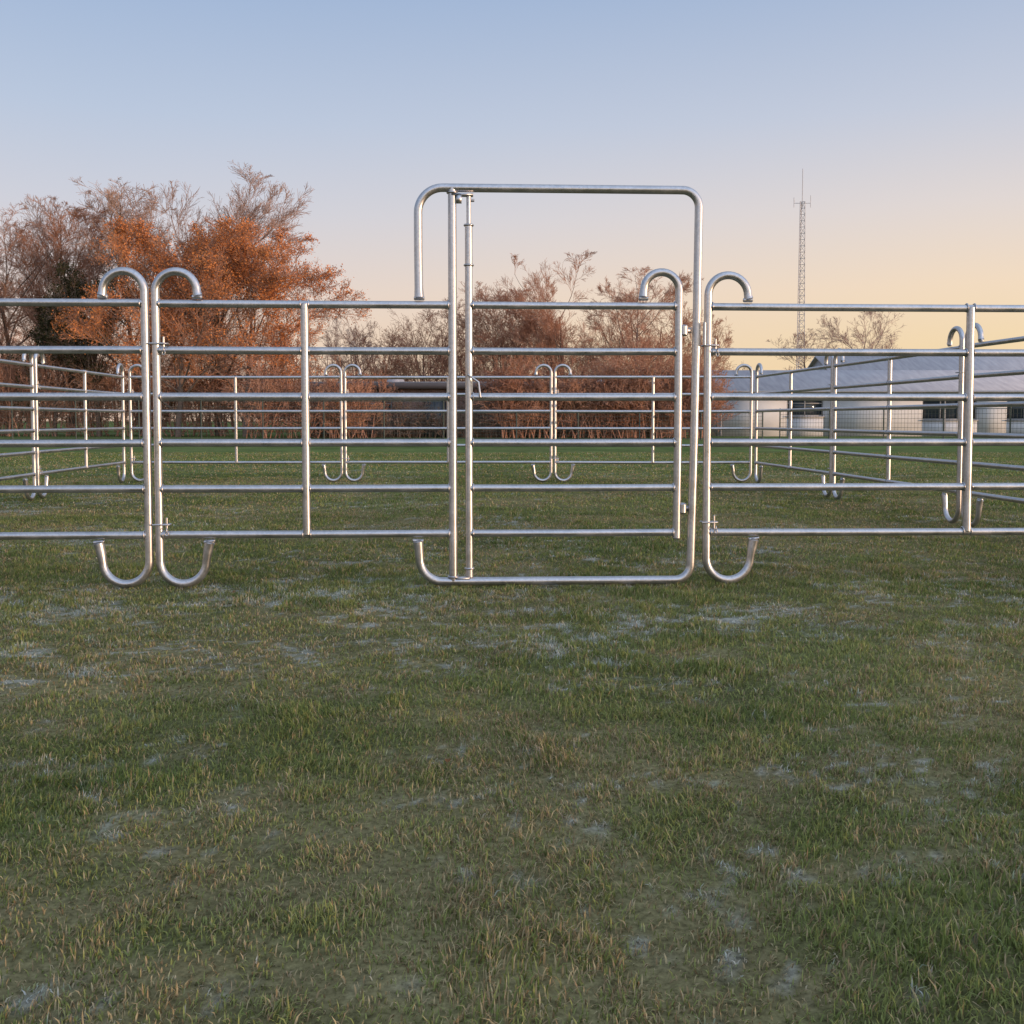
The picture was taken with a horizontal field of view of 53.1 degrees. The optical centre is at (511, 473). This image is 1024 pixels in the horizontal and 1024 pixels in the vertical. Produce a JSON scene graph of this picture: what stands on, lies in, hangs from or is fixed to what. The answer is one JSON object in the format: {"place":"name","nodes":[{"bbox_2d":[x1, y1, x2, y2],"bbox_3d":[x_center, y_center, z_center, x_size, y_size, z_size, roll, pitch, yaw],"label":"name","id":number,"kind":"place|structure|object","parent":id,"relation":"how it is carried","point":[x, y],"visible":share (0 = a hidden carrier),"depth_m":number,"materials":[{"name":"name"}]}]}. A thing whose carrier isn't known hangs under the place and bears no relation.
{"place":"outdoors","nodes":[
{"label":"outdoors","id":0,"kind":"place"},
{"bbox_2d":[0,421,1023,1023],"bbox_3d":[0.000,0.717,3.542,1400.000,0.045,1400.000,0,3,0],"label":"ground","id":1,"kind":"structure","parent":0,"point":[392,865],"depth_m":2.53,"materials":[{"name":"green plant"}]},
{"bbox_2d":[0,354,36,499],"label":"corral panel","id":2,"kind":"object","parent":1,"relation":"on","point":[32,431],"visible":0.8,"depth_m":11.23,"materials":[{"name":"metal"}]},
{"bbox_2d":[0,202,110,434],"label":"bare tree","id":3,"kind":"object","parent":1,"relation":"on","point":[6,327],"visible":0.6,"depth_m":57.68,"materials":[{"name":"brown plant"}]},
{"bbox_2d":[1,297,111,435],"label":"evergreen tree","id":4,"kind":"object","parent":1,"relation":"on","point":[41,327],"visible":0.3,"depth_m":54.99,"materials":[{"name":"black plant"}]},
{"bbox_2d":[0,267,153,587],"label":"corral panel","id":5,"kind":"object","parent":1,"relation":"on","point":[144,397],"visible":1,"depth_m":5.38,"materials":[{"name":"metal"}]},
{"bbox_2d":[34,354,125,497],"bbox_3d":[-5.447,-0.638,13.075,0.070,1.692,3.133,0,3,-3],"label":"corral panel","id":6,"kind":"object","parent":1,"relation":"on","point":[85,429],"visible":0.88,"depth_m":12.79,"materials":[{"name":"metal"}]},
{"bbox_2d":[0,196,169,434],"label":"bare tree","id":7,"kind":"object","parent":1,"relation":"on","point":[54,234],"visible":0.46,"depth_m":58.89,"materials":[{"name":"brown plant"}]},
{"bbox_2d":[35,258,151,435],"bbox_3d":[-22.993,-6.649,55.137,6.789,9.429,5.573,2,3,29],"label":"evergreen tree","id":8,"kind":"object","parent":1,"relation":"on","point":[72,288],"visible":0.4,"depth_m":54.23,"materials":[{"name":"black plant"}]},
{"bbox_2d":[7,176,239,434],"bbox_3d":[-22.605,-9.281,59.567,12.862,14.251,8.810,0,3,8],"label":"bare tree","id":9,"kind":"object","parent":1,"relation":"on","point":[108,196],"visible":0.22,"depth_m":57.82,"materials":[{"name":"brown plant"}]},
{"bbox_2d":[0,328,293,435],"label":"hedge","id":10,"kind":"object","parent":1,"relation":"on","point":[8,377],"visible":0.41,"depth_m":56.06,"materials":[{"name":"brown plant"}]},
{"bbox_2d":[50,213,299,436],"bbox_3d":[-17.509,-7.478,52.434,12.159,11.362,9.963,2,4,36],"label":"copper beech tree","id":11,"kind":"object","parent":1,"relation":"on","point":[146,241],"visible":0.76,"depth_m":51.74,"materials":[{"name":"orange plant"}]},
{"bbox_2d":[119,160,311,435],"bbox_3d":[-15.852,-9.803,57.185,10.904,15.508,10.064,1,3,13],"label":"bare tree","id":12,"kind":"object","parent":1,"relation":"on","point":[246,214],"visible":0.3,"depth_m":56.66,"materials":[{"name":"brown plant"}]},
{"bbox_2d":[0,400,443,439],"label":"fence","id":13,"kind":"object","parent":1,"relation":"on","point":[201,417],"visible":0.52,"depth_m":44.16,"materials":[{"name":"grey metal"}]},
{"bbox_2d":[128,364,342,481],"bbox_3d":[-3.965,-0.723,14.694,3.077,1.692,0.070,0,3,0],"label":"corral panel","id":14,"kind":"object","parent":1,"relation":"on","point":[235,411],"visible":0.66,"depth_m":14.68,"materials":[{"name":"metal"}]},
{"bbox_2d":[116,217,371,436],"bbox_3d":[-14.266,-7.834,55.940,9.375,11.701,11.966,1,3,26],"label":"copper beech tree","id":15,"kind":"object","parent":1,"relation":"on","point":[273,294],"visible":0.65,"depth_m":54.41,"materials":[{"name":"orange plant"}]},
{"bbox_2d":[219,355,399,437],"bbox_3d":[-9.927,-3.515,50.351,9.011,4.557,5.509,0,3,0],"label":"hedge","id":16,"kind":"object","parent":1,"relation":"on","point":[358,385],"visible":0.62,"depth_m":49.93,"materials":[{"name":"brown plant"}]},
{"bbox_2d":[324,315,384,379],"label":"bare tree","id":17,"kind":"object","parent":1,"relation":"on","point":[350,338],"visible":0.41,"depth_m":78.63,"materials":[{"name":"brown plant"}]},
{"bbox_2d":[0,295,733,431],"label":"distant trees","id":18,"kind":"object","parent":1,"relation":"on","point":[415,370],"visible":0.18,"depth_m":74.05,"materials":[{"name":"brown plant"}]},
{"bbox_2d":[347,309,476,381],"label":"bare tree","id":19,"kind":"object","parent":1,"relation":"on","point":[433,335],"visible":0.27,"depth_m":75.52,"materials":[{"name":"brown plant"}]},
{"bbox_2d":[148,183,705,587],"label":"corral gate panel","id":20,"kind":"structure","parent":1,"relation":"on","point":[305,397],"depth_m":5.45,"materials":[{"name":"metal"}]},
{"bbox_2d":[367,387,510,437],"bbox_3d":[-3.396,-2.972,51.248,7.746,2.646,3.138,0,3,0],"label":"hedge","id":21,"kind":"object","parent":1,"relation":"on","point":[427,422],"visible":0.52,"depth_m":50.79,"materials":[{"name":"brown plant"}]},
{"bbox_2d":[343,364,552,481],"bbox_3d":[-0.920,-0.723,14.696,3.007,1.692,0.069,0,3,0],"label":"corral panel","id":22,"kind":"object","parent":1,"relation":"on","point":[364,463],"visible":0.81,"depth_m":14.68,"materials":[{"name":"metal"}]},
{"bbox_2d":[310,389,685,436],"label":"walls","id":23,"kind":"structure","parent":1,"relation":"on","point":[482,432],"depth_m":52.95,"materials":[{"name":"brick"}]},
{"bbox_2d":[423,401,445,436],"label":"doors","id":24,"kind":"structure","parent":23,"relation":"attached to","point":[436,405],"depth_m":53.02,"materials":[{"name":"paint"}]},
{"bbox_2d":[309,379,659,382],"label":"roof","id":25,"kind":"structure","parent":23,"relation":"on","point":[395,380],"depth_m":52.57,"materials":[{"name":"grey metal"}]},
{"bbox_2d":[309,383,684,388],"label":"roof fascia","id":26,"kind":"structure","parent":23,"relation":"attached to","point":[422,385],"depth_m":52.53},
{"bbox_2d":[356,402,637,418],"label":"windows","id":27,"kind":"structure","parent":23,"relation":"attached to","point":[389,406],"depth_m":53.04,"materials":[{"name":"glass"}]},
{"bbox_2d":[434,281,572,381],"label":"bare tree","id":28,"kind":"object","parent":1,"relation":"on","point":[482,337],"visible":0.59,"depth_m":70.06,"materials":[{"name":"brown plant"}]},
{"bbox_2d":[477,249,596,381],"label":"bare tree","id":29,"kind":"object","parent":1,"relation":"on","point":[556,338],"visible":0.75,"depth_m":68.20,"materials":[{"name":"brown plant"}]},
{"bbox_2d":[462,343,741,437],"bbox_3d":[4.518,-3.924,50.317,13.946,5.017,5.811,0,3,0],"label":"hedge","id":30,"kind":"object","parent":1,"relation":"on","point":[602,386],"visible":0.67,"depth_m":49.72,"materials":[{"name":"brown plant"}]},
{"bbox_2d":[457,412,762,439],"bbox_3d":[4.250,-2.096,44.960,13.560,1.305,0.068,0,3,0],"label":"fence","id":31,"kind":"object","parent":1,"relation":"on","point":[578,422],"visible":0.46,"depth_m":44.98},
{"bbox_2d":[232,525,1013,761],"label":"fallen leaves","id":32,"kind":"object","parent":1,"relation":"on","point":[446,760],"visible":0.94,"depth_m":3.79,"materials":[{"name":"brown plant"}]},
{"bbox_2d":[572,267,703,379],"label":"bare tree","id":33,"kind":"object","parent":1,"relation":"on","point":[643,327],"visible":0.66,"depth_m":71.31,"materials":[{"name":"brown plant"}]},
{"bbox_2d":[553,364,752,481],"bbox_3d":[2.015,-0.722,14.680,2.858,1.692,0.069,0,3,1],"label":"corral panel","id":34,"kind":"object","parent":1,"relation":"on","point":[652,428],"visible":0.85,"depth_m":14.67,"materials":[{"name":"metal"}]},
{"bbox_2d":[669,301,732,431],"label":"bare tree","id":35,"kind":"object","parent":1,"relation":"on","point":[727,339],"visible":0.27,"depth_m":73.31,"materials":[{"name":"brown plant"}]},
{"bbox_2d":[754,356,833,496],"bbox_3d":[3.559,-0.639,13.095,0.069,1.692,2.972,0,3,-3],"label":"corral panel","id":36,"kind":"object","parent":1,"relation":"on","point":[790,410],"visible":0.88,"depth_m":13.01,"materials":[{"name":"metal"}]},
{"bbox_2d":[766,328,827,369],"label":"bare tree","id":37,"kind":"object","parent":1,"relation":"on","point":[802,346],"visible":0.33,"depth_m":89.14,"materials":[{"name":"brown plant"}]},
{"bbox_2d":[796,169,810,368],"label":"radio mast","id":38,"kind":"object","parent":1,"relation":"on","point":[800,241],"visible":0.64,"depth_m":148.55,"materials":[{"name":"metal"}]},
{"bbox_2d":[813,360,825,369],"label":"walls","id":39,"kind":"structure","parent":1,"relation":"on","point":[817,363],"depth_m":82.13,"materials":[{"name":"grey"}]},
{"bbox_2d":[807,356,1023,369],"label":"roof","id":40,"kind":"structure","parent":39,"relation":"on","point":[952,363],"depth_m":79.98,"materials":[{"name":"grey metal"}]},
{"bbox_2d":[811,312,904,348],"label":"bare tree","id":41,"kind":"object","parent":1,"relation":"on","point":[862,342],"visible":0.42,"depth_m":85.01,"materials":[{"name":"brown plant"}]},
{"bbox_2d":[699,271,1023,583],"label":"corral panel","id":42,"kind":"object","parent":1,"relation":"on","point":[968,397],"visible":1,"depth_m":5.57,"materials":[{"name":"metal"}]},
{"bbox_2d":[711,370,1023,435],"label":"white bungalow","id":43,"kind":"object","parent":1,"relation":"on","point":[1013,384],"visible":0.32,"depth_m":55.95,"materials":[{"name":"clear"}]},
{"bbox_2d":[787,401,1022,417],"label":"windows","id":44,"kind":"structure","parent":43,"relation":"in","point":[932,413],"depth_m":56.05,"materials":[{"name":"black glass"}]},
{"bbox_2d":[786,401,1023,420],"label":"window frames","id":45,"kind":"structure","parent":43,"relation":"in","point":[804,403],"depth_m":55.99,"materials":[{"name":"metal"}]},
{"bbox_2d":[832,326,964,523],"bbox_3d":[3.722,-0.483,10.108,0.069,1.692,2.952,0,3,-3],"label":"corral panel","id":46,"kind":"object","parent":1,"relation":"on","point":[889,408],"visible":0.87,"depth_m":9.89,"materials":[{"name":"metal"}]},
{"bbox_2d":[779,407,1023,438],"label":"fence","id":47,"kind":"object","parent":1,"relation":"on","point":[921,418],"visible":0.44,"depth_m":39.15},
{"bbox_2d":[961,323,1023,526],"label":"corral panel","id":48,"kind":"object","parent":1,"relation":"on","point":[979,501],"visible":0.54,"depth_m":8.16,"materials":[{"name":"metal"}]},
{"bbox_2d":[0,0,1023,420],"label":"sky","id":49,"kind":"structure","parent":0,"point":[902,120],"materials":[{"name":"blue"}]}
]}

